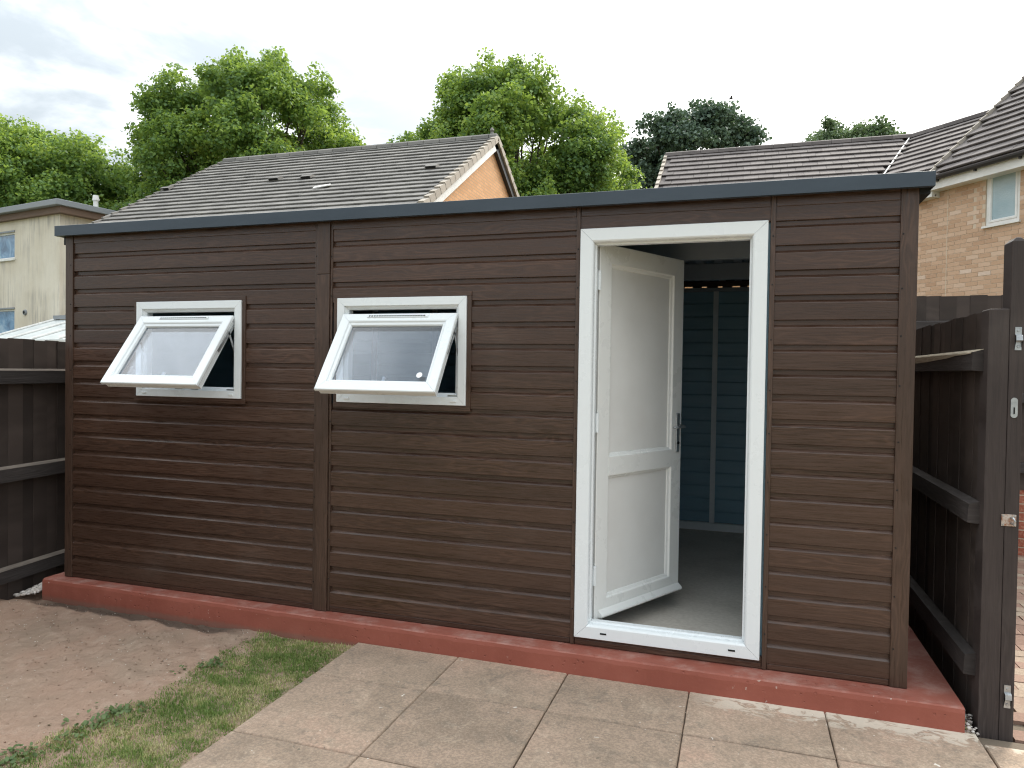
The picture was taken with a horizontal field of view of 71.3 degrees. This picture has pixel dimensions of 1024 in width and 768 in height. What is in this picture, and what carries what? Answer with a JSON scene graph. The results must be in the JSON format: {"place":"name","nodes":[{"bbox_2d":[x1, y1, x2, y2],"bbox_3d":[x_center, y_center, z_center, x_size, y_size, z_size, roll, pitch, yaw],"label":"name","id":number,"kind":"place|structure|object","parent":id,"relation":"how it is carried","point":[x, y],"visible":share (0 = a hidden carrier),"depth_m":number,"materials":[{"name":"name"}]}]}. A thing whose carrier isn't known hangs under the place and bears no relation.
{"place":"outdoors","nodes":[
{"label":"outdoors","id":0,"kind":"place"},
{"bbox_2d":[13,582,41,596],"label":"gravel","id":1,"kind":"structure","parent":0,"point":[34,589],"depth_m":4.71,"materials":[{"name":"white gravel"}]},
{"bbox_2d":[0,591,352,767],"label":"soil","id":2,"kind":"structure","parent":0,"point":[75,699],"depth_m":3.61,"materials":[{"name":"brown soil"}]},
{"bbox_2d":[0,338,64,599],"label":"board fence","id":3,"kind":"object","parent":2,"relation":"on","point":[32,462],"visible":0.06,"depth_m":4.86,"materials":[{"name":"brown wood"}]},
{"bbox_2d":[0,656,227,767],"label":"clover","id":4,"kind":"object","parent":2,"relation":"on","point":[113,710],"visible":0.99,"depth_m":3.05,"materials":[{"name":"green plant"}]},
{"bbox_2d":[6,600,247,745],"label":"pebbles","id":5,"kind":"object","parent":2,"relation":"on","point":[97,657],"visible":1,"depth_m":3.94,"materials":[{"name":"beige"}]},
{"bbox_2d":[0,598,272,757],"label":"clods","id":6,"kind":"object","parent":2,"relation":"on","point":[111,649],"visible":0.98,"depth_m":3.88,"materials":[{"name":"soil"}]},
{"bbox_2d":[0,630,353,767],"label":"grass","id":7,"kind":"structure","parent":0,"point":[308,663],"depth_m":3.22,"materials":[{"name":"green plant"}]},
{"bbox_2d":[89,127,519,223],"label":"brick house","id":8,"kind":"structure","parent":0,"point":[473,167],"depth_m":17.00,"materials":[{"name":"brown tile"}]},
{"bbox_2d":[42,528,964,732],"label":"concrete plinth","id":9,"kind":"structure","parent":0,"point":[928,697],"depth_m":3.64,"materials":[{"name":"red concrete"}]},
{"bbox_2d":[54,170,935,688],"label":"garden shed","id":10,"kind":"structure","parent":9,"relation":"on","point":[588,418],"depth_m":3.92,"materials":[{"name":"brown wood"}]},
{"bbox_2d":[100,296,247,403],"bbox_3d":[-2.045,-0.211,4.290,0.845,0.650,0.378,1,1,18],"label":"window","id":11,"kind":"structure","parent":10,"relation":"in","point":[164,358],"depth_m":4.30,"materials":[{"name":"white plastic"}]},
{"bbox_2d":[314,291,472,411],"bbox_3d":[-0.662,-0.182,3.852,0.845,0.650,0.367,1,1,18],"label":"window","id":12,"kind":"structure","parent":10,"relation":"in","point":[378,361],"depth_m":3.86,"materials":[{"name":"white plastic"}]},
{"bbox_2d":[592,244,685,618],"bbox_3d":[0.724,0.253,3.987,0.815,1.977,0.124,0,1,-44],"label":"door","id":13,"kind":"structure","parent":10,"relation":"in","point":[638,426],"depth_m":3.99,"materials":[{"name":"white plastic"}]},
{"bbox_2d":[0,0,1023,199],"label":"sky","id":14,"kind":"structure","parent":0,"point":[789,65],"materials":[{"name":"white"}]},
{"bbox_2d":[180,643,1023,767],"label":"patio","id":15,"kind":"structure","parent":0,"point":[400,708],"depth_m":3.03,"materials":[{"name":"beige stone"}]},
{"bbox_2d":[917,76,1023,295],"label":"brick house","id":16,"kind":"structure","parent":0,"point":[971,218],"depth_m":12.17,"materials":[{"name":"beige brick"}]},
{"bbox_2d":[981,171,1020,228],"bbox_3d":[8.023,-3.049,11.647,0.140,0.920,0.635,1,1,-19],"label":"window","id":17,"kind":"structure","parent":16,"relation":"in","point":[1003,192],"depth_m":11.66,"materials":[{"name":"white glass"}]},
{"bbox_2d":[1013,555,1023,743],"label":"driveway","id":18,"kind":"structure","parent":0,"point":[1018,725],"depth_m":3.83,"materials":[{"name":"brown"}]},
{"label":"ground","id":19,"kind":"structure","parent":0,"visible":0},
{"bbox_2d":[0,315,65,341],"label":"lean to conservatory","id":20,"kind":"object","parent":19,"relation":"on","point":[53,329],"visible":0.21,"depth_m":22.78,"materials":[{"name":"grey plastic"}]},
{"bbox_2d":[0,195,115,332],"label":"rendered house","id":21,"kind":"structure","parent":19,"relation":"on","point":[32,269],"depth_m":24.84,"materials":[{"name":"beige paint"}]},
{"bbox_2d":[0,230,14,261],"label":"window","id":22,"kind":"structure","parent":21,"relation":"in","point":[7,241],"depth_m":25.74,"materials":[{"name":"blue glass"}]},
{"bbox_2d":[0,307,14,332],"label":"window","id":23,"kind":"structure","parent":21,"relation":"in","point":[6,316],"depth_m":25.81,"materials":[{"name":"blue glass"}]},
{"bbox_2d":[0,113,143,210],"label":"broadleaf tree","id":24,"kind":"object","parent":19,"relation":"on","point":[36,164],"visible":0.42,"depth_m":28.10,"materials":[{"name":"green plant"}]},
{"bbox_2d":[108,44,366,209],"bbox_3d":[-10.901,-6.575,30.218,10.967,14.909,9.595,1,1,18],"label":"broadleaf tree","id":25,"kind":"object","parent":19,"relation":"on","point":[232,101],"visible":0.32,"depth_m":27.58,"materials":[{"name":"green plant"}]},
{"bbox_2d":[386,47,652,196],"bbox_3d":[0.114,-6.298,30.080,10.233,14.694,10.686,2,1,45],"label":"broadleaf tree","id":26,"kind":"object","parent":19,"relation":"on","point":[511,104],"visible":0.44,"depth_m":27.31,"materials":[{"name":"green plant"}]},
{"bbox_2d":[618,97,773,189],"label":"oak tree","id":27,"kind":"object","parent":19,"relation":"on","point":[710,124],"visible":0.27,"depth_m":42.64,"materials":[{"name":"green plant"}]},
{"bbox_2d":[654,109,989,287],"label":"terrace house","id":28,"kind":"structure","parent":19,"relation":"on","point":[928,149],"depth_m":16.92,"materials":[{"name":"grey tile"}]},
{"bbox_2d":[802,114,906,141],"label":"tree","id":29,"kind":"object","parent":19,"relation":"on","point":[832,131],"visible":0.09,"depth_m":48.64,"materials":[{"name":"green plant"}]},
{"bbox_2d":[909,309,1009,739],"bbox_3d":[2.584,0.581,4.785,0.122,1.845,3.678,1,1,18],"label":"board fence","id":30,"kind":"object","parent":19,"relation":"on","point":[958,475],"visible":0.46,"depth_m":3.31,"materials":[{"name":"brown wood"}]},
{"bbox_2d":[965,710,979,735],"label":"gravel","id":31,"kind":"structure","parent":19,"relation":"on","point":[968,723],"depth_m":3.07,"materials":[{"name":"white gravel"}]},
{"bbox_2d":[998,237,1023,741],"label":"gate post","id":32,"kind":"object","parent":19,"relation":"on","point":[1013,288],"visible":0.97,"depth_m":3.00,"materials":[{"name":"wood"}]},
{"bbox_2d":[1018,490,1023,555],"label":"brick wall","id":33,"kind":"structure","parent":19,"relation":"on","point":[1021,530],"depth_m":6.17,"materials":[{"name":"orange brick"}]},
{"bbox_2d":[916,295,1023,489],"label":"board fence","id":34,"kind":"object","parent":33,"relation":"on","point":[932,310],"visible":0.19,"depth_m":6.29,"materials":[{"name":"brown wood"}]}
]}

